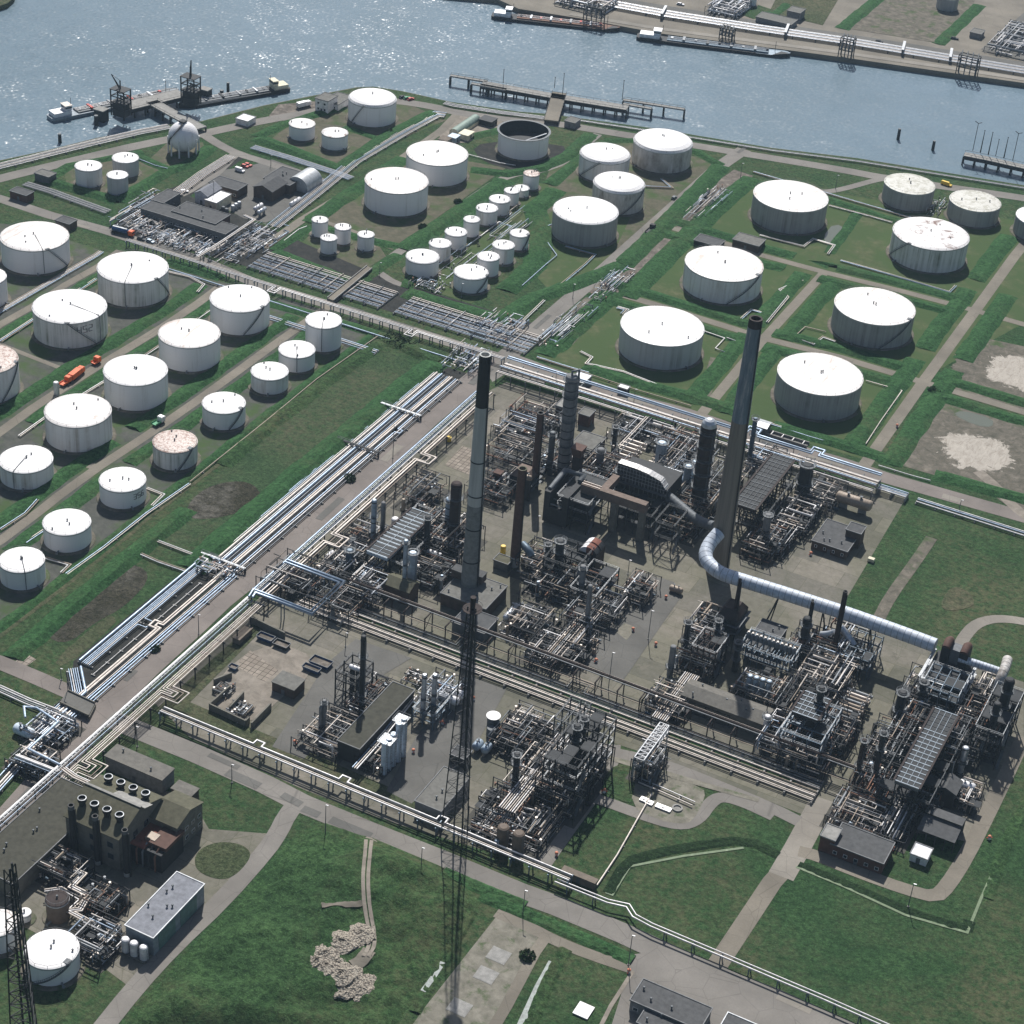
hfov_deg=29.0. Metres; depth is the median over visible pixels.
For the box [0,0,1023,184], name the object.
water
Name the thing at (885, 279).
embankment
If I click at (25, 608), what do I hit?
embankment
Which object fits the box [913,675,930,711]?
column
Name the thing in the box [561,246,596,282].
farm pipe
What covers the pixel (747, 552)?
pipework
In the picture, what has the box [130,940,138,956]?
upright vessel
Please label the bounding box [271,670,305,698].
building
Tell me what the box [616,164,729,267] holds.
embankment
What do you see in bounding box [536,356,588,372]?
farm pipe
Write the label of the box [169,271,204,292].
farm pipe
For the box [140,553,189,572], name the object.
farm pipe
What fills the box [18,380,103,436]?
farm pipe
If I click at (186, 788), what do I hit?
building
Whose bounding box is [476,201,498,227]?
storage tank
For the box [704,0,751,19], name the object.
pipework
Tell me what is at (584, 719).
column
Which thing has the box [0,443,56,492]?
storage tank
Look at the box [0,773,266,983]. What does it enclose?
works yard
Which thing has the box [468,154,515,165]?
farm pipe
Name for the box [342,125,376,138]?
embankment
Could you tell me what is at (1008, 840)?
reed belt
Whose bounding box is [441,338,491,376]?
pipework
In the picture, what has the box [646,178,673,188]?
farm pipe
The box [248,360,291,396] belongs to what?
storage tank
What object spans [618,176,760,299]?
embankment
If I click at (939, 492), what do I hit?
road
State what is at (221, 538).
embankment
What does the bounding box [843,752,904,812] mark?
pipework
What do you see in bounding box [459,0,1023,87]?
land
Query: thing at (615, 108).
jetty
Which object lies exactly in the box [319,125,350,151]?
storage tank
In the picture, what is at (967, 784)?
drum
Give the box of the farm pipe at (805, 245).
[759,234,834,254]
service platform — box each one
[377,730,397,745]
[392,711,410,724]
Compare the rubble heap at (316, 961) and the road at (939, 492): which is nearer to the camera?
the rubble heap at (316, 961)
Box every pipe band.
[0,124,170,168]
[0,685,66,714]
[0,709,76,792]
[22,182,111,213]
[32,666,86,731]
[53,570,238,731]
[77,563,206,668]
[137,154,235,219]
[169,268,465,364]
[215,372,462,575]
[250,145,353,179]
[268,111,445,227]
[270,315,378,354]
[297,590,823,804]
[443,102,544,119]
[581,120,1023,188]
[600,0,1023,74]
[638,778,694,805]
[875,484,908,502]
[915,497,1023,536]
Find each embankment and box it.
[0,272,97,341]
[0,283,207,420]
[0,334,378,632]
[0,440,120,531]
[2,468,110,549]
[2,507,197,660]
[25,300,209,425]
[42,179,117,203]
[53,150,144,177]
[117,171,170,202]
[123,329,304,466]
[125,313,299,432]
[138,154,167,170]
[162,145,217,174]
[166,258,225,280]
[175,360,446,574]
[215,339,386,467]
[251,107,347,136]
[251,136,337,169]
[268,250,372,288]
[269,225,311,250]
[270,299,379,334]
[302,156,405,222]
[328,226,399,248]
[337,110,440,170]
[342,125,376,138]
[364,253,403,278]
[380,336,442,361]
[399,178,515,250]
[399,186,504,288]
[400,262,630,324]
[470,132,597,176]
[471,128,497,139]
[495,187,566,293]
[534,302,606,357]
[538,290,622,352]
[542,140,608,185]
[581,362,733,414]
[593,293,737,340]
[604,138,724,164]
[609,279,748,327]
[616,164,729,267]
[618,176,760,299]
[662,230,786,271]
[674,218,796,258]
[679,332,745,404]
[715,348,781,414]
[754,271,811,327]
[756,181,901,222]
[759,3,790,14]
[760,343,892,384]
[770,421,894,466]
[771,329,904,369]
[782,282,840,341]
[809,260,960,300]
[816,275,948,312]
[824,210,862,253]
[835,0,883,30]
[843,356,925,453]
[886,368,963,467]
[915,287,976,351]
[921,388,1023,425]
[931,470,1023,504]
[932,4,985,45]
[932,372,1023,406]
[953,293,1017,362]
[967,233,1018,282]
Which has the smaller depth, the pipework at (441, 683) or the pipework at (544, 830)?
the pipework at (544, 830)
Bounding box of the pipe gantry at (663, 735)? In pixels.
[632,722,669,780]
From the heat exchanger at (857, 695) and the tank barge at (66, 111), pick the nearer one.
the heat exchanger at (857, 695)
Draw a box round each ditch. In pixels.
[421,961,443,991]
[517,961,550,1023]
[605,867,630,895]
[631,847,743,866]
[796,866,990,933]
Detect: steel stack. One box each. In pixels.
[510,466,526,567]
[532,411,543,488]
[733,578,741,610]
[808,599,814,616]
[831,590,847,651]
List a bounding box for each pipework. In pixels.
[1,737,62,781]
[17,705,85,754]
[32,843,99,898]
[68,906,125,972]
[72,873,134,926]
[108,188,174,227]
[125,215,166,236]
[149,222,201,250]
[176,231,227,254]
[194,553,234,578]
[203,228,270,263]
[230,222,288,252]
[255,548,335,607]
[291,700,360,764]
[309,569,377,628]
[314,536,372,583]
[334,672,402,725]
[337,560,395,613]
[341,515,389,551]
[344,672,400,718]
[350,735,406,779]
[390,466,450,512]
[400,503,465,562]
[400,667,428,685]
[408,276,450,293]
[413,666,471,717]
[416,545,459,595]
[417,499,466,553]
[430,518,487,564]
[438,203,532,278]
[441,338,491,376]
[460,800,520,852]
[463,461,516,511]
[464,776,531,834]
[467,307,528,342]
[485,422,559,480]
[486,709,549,764]
[487,409,549,445]
[494,596,561,647]
[497,732,560,807]
[498,699,568,752]
[505,392,577,439]
[505,792,570,859]
[507,535,569,585]
[516,556,573,607]
[516,622,574,674]
[517,736,570,809]
[533,738,615,828]
[537,301,597,345]
[541,440,592,477]
[542,616,605,676]
[549,561,608,608]
[553,0,621,15]
[553,590,610,642]
[561,448,617,479]
[564,750,608,787]
[574,580,633,631]
[582,442,637,479]
[588,266,634,301]
[604,411,687,457]
[616,567,661,610]
[625,738,670,787]
[637,676,689,727]
[650,489,713,546]
[655,418,718,458]
[656,430,721,489]
[665,621,733,685]
[674,478,719,530]
[679,600,730,648]
[683,184,732,218]
[687,700,730,727]
[691,452,755,513]
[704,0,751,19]
[729,658,802,716]
[736,517,789,567]
[743,438,793,473]
[751,704,828,773]
[754,516,804,562]
[766,668,826,731]
[773,487,828,541]
[776,722,840,784]
[778,619,831,673]
[791,639,863,712]
[797,472,848,517]
[807,616,875,681]
[810,698,865,766]
[819,784,893,834]
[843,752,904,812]
[856,712,908,773]
[872,793,925,853]
[883,688,939,769]
[888,661,935,723]
[900,773,943,816]
[926,196,947,215]
[931,703,979,775]
[945,683,995,773]
[946,776,985,818]
[962,668,996,714]
[967,687,1017,764]
[982,19,1023,60]
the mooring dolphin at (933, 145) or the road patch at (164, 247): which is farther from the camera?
the mooring dolphin at (933, 145)
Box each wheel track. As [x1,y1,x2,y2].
[321,900,361,906]
[361,839,370,955]
[366,840,376,956]
[707,357,715,396]
[973,470,1023,518]
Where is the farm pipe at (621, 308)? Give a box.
[616,306,628,313]
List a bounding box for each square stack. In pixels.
[492,468,503,489]
[570,442,586,478]
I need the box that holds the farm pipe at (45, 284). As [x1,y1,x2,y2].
[0,250,103,312]
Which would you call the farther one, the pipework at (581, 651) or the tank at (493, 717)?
the pipework at (581, 651)
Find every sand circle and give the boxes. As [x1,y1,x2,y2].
[912,415,1023,492]
[951,345,1023,397]
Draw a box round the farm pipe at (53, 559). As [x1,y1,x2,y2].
[45,556,71,573]
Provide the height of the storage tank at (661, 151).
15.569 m
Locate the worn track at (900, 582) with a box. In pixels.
[874,536,936,618]
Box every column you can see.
[319,706,322,733]
[320,698,328,731]
[350,534,356,549]
[357,634,367,706]
[368,499,378,541]
[379,501,386,530]
[400,537,410,577]
[418,673,428,722]
[422,512,432,555]
[429,673,438,713]
[443,494,449,525]
[447,481,463,538]
[510,748,522,792]
[542,539,552,568]
[546,430,557,470]
[552,535,566,568]
[555,369,580,474]
[570,720,583,774]
[576,563,588,599]
[579,712,589,755]
[583,584,592,624]
[595,445,606,475]
[610,422,619,450]
[613,467,623,491]
[665,644,676,676]
[681,616,693,655]
[689,417,718,512]
[711,615,723,638]
[731,636,744,672]
[747,414,759,461]
[761,509,774,535]
[795,457,816,503]
[798,615,813,655]
[814,682,827,718]
[854,734,869,782]
[870,727,889,783]
[891,686,910,721]
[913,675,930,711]
[956,745,969,775]
[982,701,1001,753]
[995,676,1014,739]
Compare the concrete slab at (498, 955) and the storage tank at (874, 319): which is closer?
the concrete slab at (498, 955)
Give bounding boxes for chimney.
[68,803,78,856]
[92,814,101,864]
[121,827,131,876]
[461,351,490,587]
[706,315,762,578]
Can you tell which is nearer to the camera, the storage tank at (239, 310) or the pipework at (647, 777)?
the pipework at (647, 777)
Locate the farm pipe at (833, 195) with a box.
[753,171,909,217]
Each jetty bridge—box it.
[146,99,206,130]
[544,90,566,125]
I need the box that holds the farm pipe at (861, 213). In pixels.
[829,205,892,222]
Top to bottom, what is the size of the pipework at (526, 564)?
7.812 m
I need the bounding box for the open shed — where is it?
[915,805,965,853]
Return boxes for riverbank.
[0,86,1019,184]
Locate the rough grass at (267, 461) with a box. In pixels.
[163,351,411,547]
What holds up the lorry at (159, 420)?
on the ground at (852, 949)
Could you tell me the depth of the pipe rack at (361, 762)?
633.60 m
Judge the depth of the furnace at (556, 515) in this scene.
749.39 m
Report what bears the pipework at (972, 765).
on the ground at (852, 949)
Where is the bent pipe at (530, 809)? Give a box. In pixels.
[521,806,541,819]
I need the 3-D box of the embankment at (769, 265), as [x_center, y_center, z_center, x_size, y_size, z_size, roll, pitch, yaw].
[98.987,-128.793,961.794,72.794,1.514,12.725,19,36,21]
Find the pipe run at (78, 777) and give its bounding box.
[61,766,89,783]
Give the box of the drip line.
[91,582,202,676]
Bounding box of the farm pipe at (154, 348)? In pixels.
[144,310,209,354]
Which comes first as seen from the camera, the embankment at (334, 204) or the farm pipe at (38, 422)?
the farm pipe at (38, 422)
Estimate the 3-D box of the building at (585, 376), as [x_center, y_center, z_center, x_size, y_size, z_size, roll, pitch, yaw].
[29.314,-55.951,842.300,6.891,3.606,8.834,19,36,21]
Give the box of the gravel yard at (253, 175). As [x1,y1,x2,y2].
[202,160,322,222]
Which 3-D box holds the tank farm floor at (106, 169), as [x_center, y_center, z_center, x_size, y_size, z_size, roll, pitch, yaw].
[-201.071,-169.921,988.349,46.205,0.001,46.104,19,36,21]
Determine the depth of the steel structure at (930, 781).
629.43 m
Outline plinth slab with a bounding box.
[114,943,151,963]
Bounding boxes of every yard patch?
[214,646,309,719]
[615,623,635,639]
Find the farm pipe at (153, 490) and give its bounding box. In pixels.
[146,487,164,505]
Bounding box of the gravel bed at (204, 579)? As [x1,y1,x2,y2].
[72,569,214,693]
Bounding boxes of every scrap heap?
[212,680,235,698]
[224,699,255,722]
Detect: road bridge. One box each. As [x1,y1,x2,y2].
[59,689,95,719]
[327,265,372,302]
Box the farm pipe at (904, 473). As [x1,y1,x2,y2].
[878,465,929,480]
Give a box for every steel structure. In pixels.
[334,652,373,703]
[366,503,444,573]
[411,688,450,730]
[539,704,616,815]
[541,537,594,585]
[551,696,591,746]
[554,469,608,534]
[568,559,619,611]
[608,486,665,539]
[630,738,666,784]
[651,503,687,554]
[688,626,728,677]
[735,470,797,532]
[740,627,801,679]
[775,704,842,769]
[842,627,884,680]
[873,713,966,815]
[876,710,919,774]
[923,661,970,713]
[969,681,1023,769]
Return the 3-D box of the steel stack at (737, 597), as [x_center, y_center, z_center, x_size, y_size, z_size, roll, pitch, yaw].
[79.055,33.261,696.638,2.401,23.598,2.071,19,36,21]
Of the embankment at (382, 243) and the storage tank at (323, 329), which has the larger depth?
the embankment at (382, 243)
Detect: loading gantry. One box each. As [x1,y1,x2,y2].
[583,1,605,24]
[718,23,735,41]
[837,33,856,59]
[955,50,981,77]
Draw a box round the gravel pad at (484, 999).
[413,918,537,1023]
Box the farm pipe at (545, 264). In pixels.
[522,224,556,285]
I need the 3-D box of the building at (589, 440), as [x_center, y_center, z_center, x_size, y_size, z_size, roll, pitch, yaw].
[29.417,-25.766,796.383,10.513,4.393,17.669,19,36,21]
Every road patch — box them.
[18,780,37,798]
[116,714,137,724]
[123,670,137,680]
[159,245,184,252]
[167,248,195,256]
[208,753,239,768]
[224,769,261,788]
[280,793,302,806]
[300,806,321,817]
[316,497,343,519]
[328,817,372,836]
[335,303,363,311]
[380,444,403,461]
[391,320,412,327]
[468,368,493,384]
[514,356,540,367]
[533,314,551,328]
[620,395,655,406]
[754,437,772,444]
[775,993,812,1013]
[808,455,843,466]
[941,494,961,502]
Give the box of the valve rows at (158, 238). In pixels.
[141,226,186,246]
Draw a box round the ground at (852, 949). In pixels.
[0,87,1023,1023]
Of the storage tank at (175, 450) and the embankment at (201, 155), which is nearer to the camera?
the storage tank at (175, 450)
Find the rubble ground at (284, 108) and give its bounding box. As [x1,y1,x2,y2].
[269,101,314,120]
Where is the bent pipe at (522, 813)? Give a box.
[520,811,533,823]
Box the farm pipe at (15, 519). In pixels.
[0,499,38,530]
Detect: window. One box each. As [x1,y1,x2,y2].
[107,841,112,848]
[108,852,113,859]
[133,828,137,837]
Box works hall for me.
[63,773,162,870]
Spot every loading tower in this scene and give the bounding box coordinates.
[109,74,131,118]
[180,60,201,107]
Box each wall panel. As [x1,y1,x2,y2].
[158,918,175,949]
[180,895,196,926]
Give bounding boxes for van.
[235,166,244,172]
[940,180,951,186]
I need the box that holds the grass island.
[195,842,249,878]
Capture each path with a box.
[0,336,375,637]
[0,343,59,367]
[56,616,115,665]
[326,133,601,302]
[328,221,383,239]
[379,272,404,287]
[489,938,547,1023]
[493,909,631,971]
[530,743,620,868]
[593,793,773,828]
[600,970,633,1023]
[609,748,801,824]
[708,872,786,968]
[769,796,832,880]
[798,735,1023,900]
[955,615,1023,644]
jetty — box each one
[123,87,180,120]
[479,79,628,118]
[961,150,1023,177]
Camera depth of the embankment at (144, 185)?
975.78 m
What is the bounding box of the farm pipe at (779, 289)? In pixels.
[766,280,803,322]
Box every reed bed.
[51,565,147,641]
[187,481,259,518]
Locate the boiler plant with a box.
[130,822,184,873]
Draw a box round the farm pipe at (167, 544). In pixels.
[157,540,216,561]
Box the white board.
[572,1001,594,1019]
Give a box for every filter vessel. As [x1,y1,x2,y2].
[750,632,754,639]
[758,635,762,642]
[775,641,779,648]
[779,642,783,649]
[783,644,787,651]
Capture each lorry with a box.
[59,374,71,386]
[68,365,84,380]
[91,355,100,365]
[110,225,134,237]
[151,414,164,426]
[296,100,310,108]
[645,223,655,232]
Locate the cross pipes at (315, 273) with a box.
[254,253,383,303]
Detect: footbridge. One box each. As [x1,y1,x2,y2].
[200,549,245,573]
[338,436,379,456]
[380,400,421,420]
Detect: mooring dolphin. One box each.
[58,133,61,142]
[93,106,108,122]
[94,115,98,125]
[198,86,212,96]
[896,128,900,139]
[931,140,935,150]
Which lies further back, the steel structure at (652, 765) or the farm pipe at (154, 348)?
the farm pipe at (154, 348)
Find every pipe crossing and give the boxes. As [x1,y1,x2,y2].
[660,5,666,19]
[784,23,789,38]
[901,41,905,55]
[948,48,952,62]
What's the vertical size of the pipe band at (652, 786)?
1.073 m
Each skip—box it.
[228,663,238,670]
[256,631,275,643]
[272,638,290,650]
[302,662,321,674]
[308,654,333,669]
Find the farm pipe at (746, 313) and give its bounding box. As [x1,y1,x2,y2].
[741,309,760,318]
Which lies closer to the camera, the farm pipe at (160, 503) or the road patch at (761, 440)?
the farm pipe at (160, 503)
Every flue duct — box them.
[521,541,534,557]
[580,474,648,541]
[666,492,713,532]
[699,528,937,652]
[820,629,834,636]
[841,624,856,646]
[958,657,998,674]
[993,655,1012,696]
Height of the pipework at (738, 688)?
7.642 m
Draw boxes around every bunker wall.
[209,685,249,725]
[213,672,231,684]
[229,691,243,711]
[251,616,284,638]
[251,703,271,728]
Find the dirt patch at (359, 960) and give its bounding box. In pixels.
[349,947,374,966]
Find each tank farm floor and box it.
[0,223,365,633]
[65,161,158,192]
[143,142,203,171]
[273,104,444,162]
[302,233,385,267]
[328,161,504,249]
[405,183,548,303]
[474,142,564,168]
[538,179,1023,458]
[538,196,630,286]
[546,143,710,250]
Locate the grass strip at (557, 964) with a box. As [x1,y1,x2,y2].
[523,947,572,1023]
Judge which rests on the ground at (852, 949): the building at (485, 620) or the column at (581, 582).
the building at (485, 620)
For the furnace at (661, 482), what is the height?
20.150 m
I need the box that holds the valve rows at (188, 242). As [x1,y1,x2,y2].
[172,234,211,255]
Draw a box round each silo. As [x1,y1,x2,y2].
[53,381,59,395]
[380,740,387,775]
[386,736,392,770]
[391,731,396,767]
[396,721,402,762]
[401,716,407,757]
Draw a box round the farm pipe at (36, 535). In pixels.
[26,529,42,542]
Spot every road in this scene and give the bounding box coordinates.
[0,99,1023,200]
[0,195,500,360]
[0,249,123,327]
[0,283,225,436]
[0,305,332,544]
[0,360,495,829]
[0,655,96,699]
[94,806,298,1023]
[100,711,854,1023]
[179,151,241,195]
[201,135,331,184]
[261,114,459,248]
[272,639,409,758]
[386,677,505,802]
[495,352,1023,522]
[498,147,750,352]
[586,569,679,679]
[592,285,1023,414]
[616,0,1023,65]
[650,219,1023,325]
[696,271,827,415]
[821,177,884,192]
[858,241,1023,468]
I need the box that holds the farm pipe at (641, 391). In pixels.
[585,372,690,405]
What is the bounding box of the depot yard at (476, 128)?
[440,116,501,142]
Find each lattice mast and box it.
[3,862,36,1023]
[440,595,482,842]
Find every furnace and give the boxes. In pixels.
[506,463,541,491]
[542,467,586,529]
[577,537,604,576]
[614,456,682,522]
[711,598,750,639]
[916,636,976,713]
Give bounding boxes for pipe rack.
[0,596,265,830]
[125,239,504,364]
[250,391,495,609]
[343,578,856,785]
[347,551,401,585]
[352,695,417,772]
[495,356,881,499]
[496,733,568,821]
[541,599,607,673]
[604,416,652,470]
[650,671,700,727]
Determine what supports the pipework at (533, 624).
on the ground at (852, 949)
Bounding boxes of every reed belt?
[409,909,477,1013]
[603,837,780,894]
[797,862,974,932]
[983,798,1023,900]
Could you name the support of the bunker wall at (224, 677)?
on the ground at (852, 949)
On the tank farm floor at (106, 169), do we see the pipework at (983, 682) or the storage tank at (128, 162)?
the storage tank at (128, 162)
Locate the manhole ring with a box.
[672,804,682,811]
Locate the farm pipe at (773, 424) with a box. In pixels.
[771,423,821,439]
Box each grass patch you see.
[159,624,453,820]
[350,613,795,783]
[601,764,634,802]
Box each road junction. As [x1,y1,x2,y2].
[490,338,555,382]
[612,949,832,1023]
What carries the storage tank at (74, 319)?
on the tank farm floor at (105, 523)
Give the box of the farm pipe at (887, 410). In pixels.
[865,380,902,443]
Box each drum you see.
[13,722,34,738]
[253,202,262,212]
[257,206,266,216]
[289,197,301,206]
[325,549,334,560]
[349,663,359,694]
[426,548,441,561]
[438,690,459,710]
[442,684,463,704]
[472,737,483,753]
[481,741,492,756]
[503,603,517,624]
[510,608,524,628]
[519,612,531,630]
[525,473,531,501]
[669,584,682,594]
[835,491,872,514]
[961,778,975,791]
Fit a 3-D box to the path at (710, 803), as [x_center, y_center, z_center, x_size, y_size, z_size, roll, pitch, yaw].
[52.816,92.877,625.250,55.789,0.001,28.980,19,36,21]
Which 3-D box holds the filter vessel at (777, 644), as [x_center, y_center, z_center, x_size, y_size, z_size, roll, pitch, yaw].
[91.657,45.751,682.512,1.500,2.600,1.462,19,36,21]
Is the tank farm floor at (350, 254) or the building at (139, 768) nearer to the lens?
the building at (139, 768)
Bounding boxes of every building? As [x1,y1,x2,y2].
[0,777,82,898]
[9,186,34,202]
[34,168,56,182]
[54,215,77,231]
[104,744,174,793]
[124,871,204,955]
[140,200,237,242]
[149,790,203,845]
[150,189,180,206]
[170,780,199,799]
[171,201,230,224]
[194,182,221,204]
[204,190,231,209]
[208,175,247,198]
[231,625,252,644]
[235,113,256,126]
[252,176,287,201]
[263,166,300,194]
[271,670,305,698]
[290,167,321,193]
[315,92,337,112]
[334,91,348,110]
[336,681,414,764]
[384,573,419,605]
[389,566,419,580]
[414,766,470,821]
[440,578,507,614]
[449,114,479,134]
[449,745,472,767]
[451,610,498,642]
[493,553,511,571]
[555,398,563,414]
[561,865,598,889]
[564,116,580,128]
[573,430,605,464]
[575,371,592,387]
[578,406,595,427]
[617,383,630,392]
[629,978,712,1023]
[636,1008,679,1023]
[680,679,774,736]
[693,233,725,246]
[721,1012,755,1023]
[732,232,765,252]
[744,618,787,664]
[755,11,797,28]
[756,419,772,435]
[786,6,805,21]
[811,518,856,559]
[818,822,842,853]
[829,822,895,873]
[845,521,866,548]
[909,841,933,866]
[932,773,963,809]
[969,28,984,38]
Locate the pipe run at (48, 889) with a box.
[44,886,87,925]
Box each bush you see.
[150,644,160,652]
[343,473,355,482]
[382,332,403,341]
[395,337,411,347]
[418,223,426,228]
[453,198,462,203]
[519,948,536,962]
[927,386,940,392]
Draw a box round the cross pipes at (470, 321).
[401,298,530,349]
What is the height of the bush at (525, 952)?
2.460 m
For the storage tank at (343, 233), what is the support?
on the tank farm floor at (350, 254)
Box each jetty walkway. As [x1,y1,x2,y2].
[449,72,487,90]
[470,80,506,99]
[622,97,685,118]
[622,101,652,118]
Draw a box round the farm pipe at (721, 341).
[704,331,735,351]
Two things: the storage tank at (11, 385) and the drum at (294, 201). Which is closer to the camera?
the storage tank at (11, 385)
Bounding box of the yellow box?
[867,556,874,562]
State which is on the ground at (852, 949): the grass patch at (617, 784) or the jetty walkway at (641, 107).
the grass patch at (617, 784)
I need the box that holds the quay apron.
[569,13,1023,80]
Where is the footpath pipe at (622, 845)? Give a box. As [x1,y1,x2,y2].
[596,793,652,885]
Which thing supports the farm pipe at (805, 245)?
on the tank farm floor at (866, 243)
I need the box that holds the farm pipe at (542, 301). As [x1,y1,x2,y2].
[515,300,545,327]
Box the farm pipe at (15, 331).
[0,278,97,341]
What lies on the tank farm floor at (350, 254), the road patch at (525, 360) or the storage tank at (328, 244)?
the storage tank at (328, 244)
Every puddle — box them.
[824,225,841,244]
[955,411,992,426]
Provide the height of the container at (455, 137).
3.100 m
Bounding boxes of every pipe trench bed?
[111,157,530,340]
[211,367,465,578]
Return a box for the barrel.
[500,544,505,553]
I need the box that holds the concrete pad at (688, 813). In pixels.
[632,776,704,823]
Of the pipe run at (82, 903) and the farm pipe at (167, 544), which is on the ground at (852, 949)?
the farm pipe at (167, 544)
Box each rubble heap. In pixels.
[310,954,326,967]
[314,944,339,960]
[317,958,339,975]
[331,930,358,954]
[331,962,358,985]
[332,931,339,941]
[333,985,355,999]
[336,958,345,964]
[347,975,369,990]
[348,931,364,949]
[349,922,376,943]
[352,983,374,1001]
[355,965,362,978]
[364,973,376,984]
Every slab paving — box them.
[16,655,35,665]
[237,651,277,681]
[445,446,471,474]
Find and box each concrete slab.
[446,997,472,1017]
[473,965,498,984]
[486,946,511,964]
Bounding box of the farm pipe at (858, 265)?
[840,260,956,291]
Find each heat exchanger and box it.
[615,451,631,458]
[619,444,639,452]
[619,448,636,456]
[622,441,642,449]
[627,438,647,446]
[833,704,860,716]
[836,698,863,710]
[836,702,863,713]
[838,695,864,706]
[842,693,868,704]
[843,689,869,701]
[847,687,872,698]
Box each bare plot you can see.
[903,403,1023,508]
[955,339,1023,408]
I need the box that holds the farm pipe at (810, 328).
[797,326,825,333]
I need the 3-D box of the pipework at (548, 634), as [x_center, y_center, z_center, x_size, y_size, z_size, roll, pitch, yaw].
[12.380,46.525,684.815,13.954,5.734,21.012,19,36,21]
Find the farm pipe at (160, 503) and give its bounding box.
[65,483,190,573]
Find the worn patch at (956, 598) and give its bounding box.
[942,587,973,609]
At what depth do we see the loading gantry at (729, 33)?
1201.66 m
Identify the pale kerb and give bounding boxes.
[608,756,758,801]
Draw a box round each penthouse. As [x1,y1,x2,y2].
[451,564,461,579]
[478,570,487,584]
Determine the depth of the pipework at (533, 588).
713.56 m
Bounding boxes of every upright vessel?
[121,936,129,953]
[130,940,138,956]
[139,944,148,962]
[343,544,355,569]
[407,545,419,579]
[654,435,669,464]
[681,460,694,492]
[689,456,695,487]
[744,674,753,697]
[750,675,759,699]
[757,677,765,698]
[762,711,772,738]
[763,679,772,703]
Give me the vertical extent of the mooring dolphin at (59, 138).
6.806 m
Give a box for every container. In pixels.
[438,135,451,142]
[448,133,460,142]
[458,129,474,140]
[479,115,497,126]
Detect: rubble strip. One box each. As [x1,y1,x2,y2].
[538,297,592,346]
[590,238,670,292]
[677,170,752,227]
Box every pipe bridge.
[14,754,59,783]
[23,705,60,772]
[158,706,572,887]
[196,215,255,261]
[248,559,345,620]
[554,878,888,1023]
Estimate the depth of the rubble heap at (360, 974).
555.65 m
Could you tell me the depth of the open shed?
618.19 m
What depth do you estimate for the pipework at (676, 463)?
789.23 m
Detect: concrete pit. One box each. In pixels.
[639,796,647,802]
[645,799,653,806]
[655,802,671,812]
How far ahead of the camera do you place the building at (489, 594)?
703.63 m
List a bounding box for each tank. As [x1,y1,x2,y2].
[0,219,73,276]
[0,267,11,307]
[0,343,23,404]
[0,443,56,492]
[0,545,49,593]
[0,907,22,958]
[18,907,36,927]
[20,927,85,990]
[30,287,111,350]
[40,507,95,555]
[42,391,115,454]
[42,888,74,928]
[73,158,105,189]
[95,249,171,308]
[96,465,150,511]
[101,352,171,413]
[105,168,128,195]
[111,150,141,179]
[149,428,201,472]
[156,316,223,373]
[167,119,199,158]
[199,390,248,432]
[207,282,272,337]
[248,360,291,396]
[278,338,317,374]
[286,116,317,142]
[305,309,344,354]
[309,214,329,238]
[317,234,339,255]
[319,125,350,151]
[334,221,353,246]
[345,87,398,128]
[354,229,376,253]
[361,165,429,217]
[391,516,397,524]
[402,247,441,279]
[405,139,469,188]
[421,485,429,500]
[429,236,453,263]
[445,225,468,251]
[450,262,490,295]
[463,214,481,238]
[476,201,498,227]
[477,249,501,278]
[486,711,500,736]
[486,725,495,743]
[489,192,511,217]
[492,238,516,266]
[495,119,550,161]
[496,823,509,850]
[504,185,520,207]
[509,227,529,252]
[511,829,524,857]
[514,183,531,199]
[523,168,540,191]
[550,194,618,248]
[575,142,630,182]
[592,170,645,216]
[615,304,704,371]
[630,128,692,174]
[679,244,763,305]
[740,0,757,7]
[747,178,828,235]
[770,351,863,422]
[827,285,915,350]
[878,171,935,212]
[886,215,969,274]
[934,0,958,12]
[943,188,1000,229]
[1010,206,1023,241]
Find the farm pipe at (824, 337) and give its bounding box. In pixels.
[803,336,835,344]
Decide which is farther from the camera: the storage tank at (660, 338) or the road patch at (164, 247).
the road patch at (164, 247)
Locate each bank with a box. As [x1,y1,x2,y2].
[0,0,14,10]
[443,867,527,907]
[478,893,635,964]
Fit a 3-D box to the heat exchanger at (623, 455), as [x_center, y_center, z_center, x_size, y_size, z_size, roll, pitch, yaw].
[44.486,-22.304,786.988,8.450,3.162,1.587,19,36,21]
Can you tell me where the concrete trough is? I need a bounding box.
[766,429,809,447]
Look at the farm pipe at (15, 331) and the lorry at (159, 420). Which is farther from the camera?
the farm pipe at (15, 331)
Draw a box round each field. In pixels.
[246,252,398,309]
[393,296,541,355]
[712,0,783,18]
[771,0,837,24]
[851,0,973,41]
[982,13,1023,59]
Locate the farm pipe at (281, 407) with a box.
[189,336,377,481]
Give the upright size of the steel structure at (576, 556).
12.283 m
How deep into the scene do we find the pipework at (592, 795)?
620.61 m
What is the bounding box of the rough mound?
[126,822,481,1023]
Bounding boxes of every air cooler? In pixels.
[365,507,433,576]
[737,453,795,533]
[790,688,831,723]
[890,706,958,815]
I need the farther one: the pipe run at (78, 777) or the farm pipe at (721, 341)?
the farm pipe at (721, 341)
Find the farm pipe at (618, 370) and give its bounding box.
[580,351,653,382]
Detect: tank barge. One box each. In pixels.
[47,81,178,121]
[179,75,289,108]
[491,6,619,31]
[636,25,789,57]
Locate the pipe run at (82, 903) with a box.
[45,857,95,928]
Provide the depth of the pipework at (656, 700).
661.93 m

